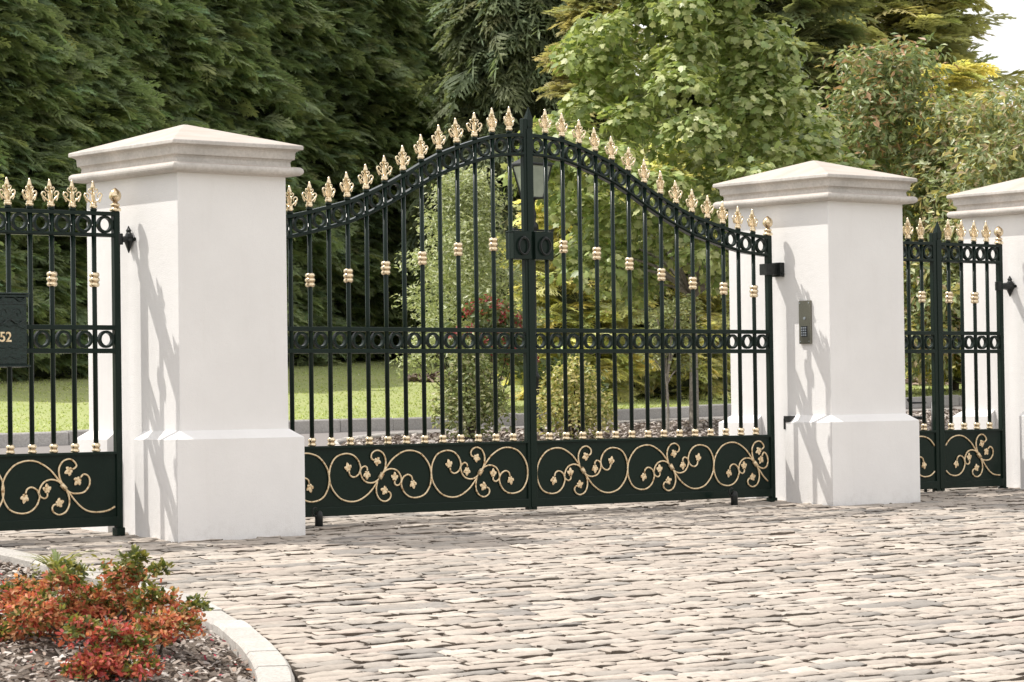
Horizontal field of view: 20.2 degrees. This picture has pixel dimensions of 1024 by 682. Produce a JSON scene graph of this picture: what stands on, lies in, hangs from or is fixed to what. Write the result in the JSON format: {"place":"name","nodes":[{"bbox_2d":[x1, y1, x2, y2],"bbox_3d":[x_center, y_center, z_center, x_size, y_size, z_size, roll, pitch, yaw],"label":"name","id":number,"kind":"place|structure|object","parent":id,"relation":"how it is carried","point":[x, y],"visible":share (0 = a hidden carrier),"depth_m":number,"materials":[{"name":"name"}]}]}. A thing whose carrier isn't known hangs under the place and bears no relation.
{"place":"outdoors","nodes":[
{"label":"outdoors","id":0,"kind":"place"},
{"bbox_2d":[0,560,255,681],"bbox_3d":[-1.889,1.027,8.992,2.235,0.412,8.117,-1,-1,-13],"label":"bark mulch","id":1,"kind":"object","parent":0,"point":[196,675],"visible":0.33,"depth_m":9.32,"materials":[{"name":"wood"}]},
{"bbox_2d":[10,549,115,568],"bbox_3d":[-1.939,0.957,12.240,0.512,0.122,0.485,0,-2,-40],"label":"strap leaf plant","id":2,"kind":"object","parent":1,"relation":"on","point":[56,557],"visible":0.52,"depth_m":12.25,"materials":[{"name":"green plant"}]},
{"bbox_2d":[30,545,121,583],"bbox_3d":[-1.747,0.941,11.706,0.435,0.209,0.266,0,-1,-18],"label":"heather","id":3,"kind":"object","parent":1,"relation":"on","point":[90,569],"visible":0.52,"depth_m":11.70,"materials":[{"name":"green plant"}]},
{"bbox_2d":[0,544,213,656],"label":"azalea","id":4,"kind":"object","parent":1,"relation":"on","point":[27,600],"visible":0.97,"depth_m":9.51,"materials":[{"name":"red plant"}]},
{"bbox_2d":[52,612,164,681],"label":"azalea","id":5,"kind":"object","parent":1,"relation":"on","point":[95,662],"visible":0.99,"depth_m":8.71,"materials":[{"name":"red plant"}]},
{"bbox_2d":[0,355,961,432],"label":"lawn","id":6,"kind":"structure","parent":0,"point":[301,394],"depth_m":30.55,"materials":[{"name":"green plant"}]},
{"bbox_2d":[389,164,553,395],"bbox_3d":[-0.497,-0.493,28.047,1.622,2.523,1.552,0,-2,-40],"label":"fine leaved shrub","id":7,"kind":"object","parent":6,"relation":"on","point":[449,225],"visible":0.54,"depth_m":27.87,"materials":[{"name":"green plant"}]},
{"bbox_2d":[444,288,544,405],"bbox_3d":[-0.144,0.140,27.206,1.112,1.293,0.806,0,-2,-40],"label":"rhododendron","id":8,"kind":"object","parent":6,"relation":"on","point":[503,316],"visible":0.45,"depth_m":27.13,"materials":[{"name":"green plant"}]},
{"bbox_2d":[538,353,608,404],"bbox_3d":[0.543,0.454,28.041,0.935,0.758,0.563,0,-2,-40],"label":"laurel","id":9,"kind":"object","parent":6,"relation":"on","point":[543,368],"visible":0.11,"depth_m":27.98,"materials":[{"name":"green plant"}]},
{"bbox_2d":[408,371,960,385],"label":"bark mulch","id":10,"kind":"object","parent":6,"relation":"on","point":[414,377],"visible":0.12,"depth_m":36.10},
{"bbox_2d":[497,77,902,178],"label":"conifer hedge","id":11,"kind":"object","parent":6,"relation":"on","point":[717,107],"depth_m":45.26,"materials":[{"name":"green plant"}]},
{"bbox_2d":[0,405,961,453],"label":"asphalt drive","id":12,"kind":"structure","parent":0,"point":[321,439],"depth_m":23.91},
{"bbox_2d":[0,164,9,380],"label":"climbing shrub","id":13,"kind":"object","parent":12,"relation":"on","point":[1,185],"visible":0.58,"depth_m":20.09,"materials":[{"name":"green plant"}]},
{"bbox_2d":[335,407,961,445],"bbox_3d":[2.622,0.839,27.765,2.533,0.443,17.277,-1,-1,29],"label":"bed edging","id":14,"kind":"object","parent":12,"relation":"on","point":[338,442],"visible":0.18,"depth_m":24.52,"materials":[{"name":"stone"}]},
{"bbox_2d":[0,486,1023,681],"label":"forecourt setts","id":15,"kind":"structure","parent":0,"point":[929,587],"depth_m":12.02,"materials":[{"name":"stone"}]},
{"bbox_2d":[311,507,322,526],"bbox_3d":[-1.012,0.929,14.883,0.069,0.136,0.042,0,-2,-40],"label":"gate stop","id":16,"kind":"object","parent":15,"relation":"on","point":[318,515],"visible":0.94,"depth_m":14.87,"materials":[{"name":"black metal"}]},
{"bbox_2d":[728,487,737,504],"bbox_3d":[1.292,0.925,16.797,0.069,0.136,0.042,0,-2,-40],"label":"gate stop","id":17,"kind":"object","parent":15,"relation":"on","point":[734,497],"visible":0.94,"depth_m":16.79,"materials":[{"name":"black metal"}]},
{"bbox_2d":[341,408,961,444],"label":"bark mulch","id":18,"kind":"object","parent":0,"point":[413,438],"visible":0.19,"depth_m":24.47,"materials":[{"name":"brown wood"}]},
{"bbox_2d":[428,332,516,439],"bbox_3d":[-0.340,0.412,23.302,0.747,0.983,0.752,-1,-1,-13],"label":"conical shrub","id":19,"kind":"object","parent":18,"relation":"on","point":[469,404],"visible":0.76,"depth_m":23.22,"materials":[{"name":"green plant"}]},
{"bbox_2d":[512,157,553,431],"bbox_3d":[0.186,-0.412,24.619,0.272,2.530,0.451,-2,-2,44],"label":"lamp post","id":20,"kind":"object","parent":18,"relation":"on","point":[538,182],"visible":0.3,"depth_m":24.59,"materials":[{"name":"black metal"}]},
{"bbox_2d":[536,353,619,439],"bbox_3d":[0.536,0.492,23.752,0.696,0.803,0.872,-1,-1,17],"label":"yellow shrub","id":21,"kind":"object","parent":18,"relation":"on","point":[574,402],"visible":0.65,"depth_m":23.64,"materials":[{"name":"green plant"}]},
{"bbox_2d":[635,293,702,431],"bbox_3d":[1.380,0.229,24.979,0.608,1.324,0.650,-1,-1,0],"label":"sapling","id":22,"kind":"object","parent":18,"relation":"on","point":[671,310],"visible":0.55,"depth_m":24.99,"materials":[{"name":"green plant"}]},
{"bbox_2d":[496,0,875,424],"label":"maple tree","id":23,"kind":"object","parent":18,"relation":"on","point":[759,86],"visible":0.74,"depth_m":25.87,"materials":[{"name":"green plant"}]},
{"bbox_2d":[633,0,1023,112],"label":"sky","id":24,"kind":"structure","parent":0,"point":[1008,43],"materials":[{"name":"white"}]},
{"bbox_3d":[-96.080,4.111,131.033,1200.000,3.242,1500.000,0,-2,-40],"label":"ground","id":25,"kind":"structure","parent":0,"visible":0},
{"bbox_2d":[0,547,294,681],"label":"bed kerb","id":26,"kind":"structure","parent":25,"relation":"on","point":[267,661],"depth_m":10.04,"materials":[{"name":"concrete"}]},
{"bbox_2d":[68,125,305,542],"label":"gate pillar","id":27,"kind":"structure","parent":25,"relation":"on","point":[212,445],"depth_m":14.21,"materials":[{"name":"paint"}]},
{"bbox_2d":[0,177,124,535],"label":"gate leaf","id":28,"kind":"object","parent":27,"relation":"attached to","point":[75,487],"visible":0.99,"depth_m":14.07,"materials":[{"name":"green paint"}]},
{"bbox_2d":[0,292,30,366],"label":"number sign","id":29,"kind":"object","parent":28,"relation":"attached to","point":[13,332],"visible":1,"depth_m":13.76,"materials":[{"name":"green metal"}]},
{"bbox_2d":[286,106,531,516],"bbox_3d":[-0.630,-0.168,15.379,1.904,2.280,0.092,0,-2,-40],"label":"gate leaf","id":30,"kind":"object","parent":27,"relation":"attached to","point":[386,477],"visible":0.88,"depth_m":15.49,"materials":[{"name":"green paint"}]},
{"bbox_2d":[0,0,457,380],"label":"conifer hedge","id":31,"kind":"object","parent":25,"relation":"on","point":[331,87],"visible":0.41,"depth_m":38.98,"materials":[{"name":"green plant"}]},
{"bbox_2d":[0,395,961,447],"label":"lawn kerb","id":32,"kind":"structure","parent":25,"relation":"on","point":[63,437],"depth_m":25.20,"materials":[{"name":"concrete"}]},
{"bbox_2d":[393,0,646,366],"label":"weeping conifer","id":33,"kind":"object","parent":25,"relation":"on","point":[493,48],"visible":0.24,"depth_m":41.44,"materials":[{"name":"green plant"}]},
{"bbox_2d":[490,164,669,401],"bbox_3d":[0.671,-0.597,30.264,1.894,2.818,2.039,0,-2,-40],"label":"golden conifer","id":34,"kind":"object","parent":25,"relation":"on","point":[589,322],"visible":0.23,"depth_m":29.90,"materials":[{"name":"green plant"}]},
{"bbox_2d":[515,0,660,323],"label":"golden conifer","id":35,"kind":"object","parent":25,"relation":"on","point":[561,85],"visible":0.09,"depth_m":32.87,"materials":[{"name":"green plant"}]},
{"bbox_2d":[602,139,730,399],"bbox_3d":[1.709,-0.689,31.519,2.856,3.042,2.605,0,-2,-40],"label":"golden conifer","id":36,"kind":"object","parent":25,"relation":"on","point":[717,374],"visible":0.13,"depth_m":30.92,"materials":[{"name":"green plant"}]},
{"bbox_2d":[696,161,783,396],"bbox_3d":[2.788,-0.617,32.250,2.404,2.932,2.483,0,-2,-40],"label":"golden conifer","id":37,"kind":"object","parent":25,"relation":"on","point":[704,307],"visible":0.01,"depth_m":31.72,"materials":[{"name":"green plant"}]},
{"bbox_2d":[640,0,909,229],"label":"dark conifer","id":38,"kind":"object","parent":25,"relation":"on","point":[806,16],"visible":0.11,"depth_m":43.78,"materials":[{"name":"green plant"}]},
{"bbox_2d":[713,161,919,505],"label":"gate pillar","id":39,"kind":"structure","parent":25,"relation":"on","point":[846,430],"depth_m":17.14,"materials":[{"name":"paint"}]},
{"bbox_2d":[524,107,776,509],"bbox_3d":[0.832,-0.164,16.601,1.934,2.282,0.092,0,-2,-40],"label":"gate leaf","id":40,"kind":"object","parent":39,"relation":"attached to","point":[584,470],"visible":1,"depth_m":16.54,"materials":[{"name":"green paint"}]},
{"bbox_2d":[799,300,811,343],"bbox_3d":[1.745,-0.112,17.079,0.024,0.258,0.095,0,-2,-40],"label":"intercom panel","id":41,"kind":"object","parent":39,"relation":"attached to","point":[805,322],"visible":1,"depth_m":17.07,"materials":[{"name":"metal"}]},
{"bbox_2d":[903,217,940,491],"bbox_3d":[2.435,0.117,17.957,0.657,1.791,0.076,0,-2,-40],"label":"gate leaf","id":42,"kind":"object","parent":39,"relation":"attached to","point":[929,441],"visible":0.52,"depth_m":18.08,"materials":[{"name":"green paint"}]},
{"bbox_2d":[801,32,971,376],"bbox_3d":[4.522,-1.444,33.957,2.656,4.419,2.331,-1,-1,3],"label":"photinia tree","id":43,"kind":"object","parent":25,"relation":"on","point":[883,99],"visible":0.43,"depth_m":33.79,"materials":[{"name":"green plant"}]},
{"bbox_2d":[808,0,1023,321],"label":"olive conifer","id":44,"kind":"object","parent":25,"relation":"on","point":[950,25],"visible":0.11,"depth_m":48.41,"materials":[{"name":"green plant"}]},
{"bbox_2d":[899,59,1000,389],"bbox_3d":[5.364,-1.337,35.059,1.638,4.237,1.558,-1,-1,20],"label":"golden conifer","id":45,"kind":"object","parent":25,"relation":"on","point":[966,76],"visible":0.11,"depth_m":34.94,"materials":[{"name":"yellow plant"}]},
{"bbox_2d":[899,79,1023,394],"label":"variegated tree","id":46,"kind":"object","parent":25,"relation":"on","point":[1001,149],"visible":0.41,"depth_m":32.89,"materials":[{"name":"green plant"}]},
{"bbox_2d":[946,177,1023,488],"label":"gate pillar","id":47,"kind":"structure","parent":25,"relation":"on","point":[994,206],"depth_m":18.69,"materials":[{"name":"paint"}]},
{"bbox_2d":[931,219,1007,491],"bbox_3d":[2.926,0.119,18.366,0.666,1.791,0.074,0,-2,-40],"label":"gate leaf","id":48,"kind":"object","parent":47,"relation":"attached to","point":[975,456],"visible":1,"depth_m":18.36,"materials":[{"name":"green paint"}]}
]}

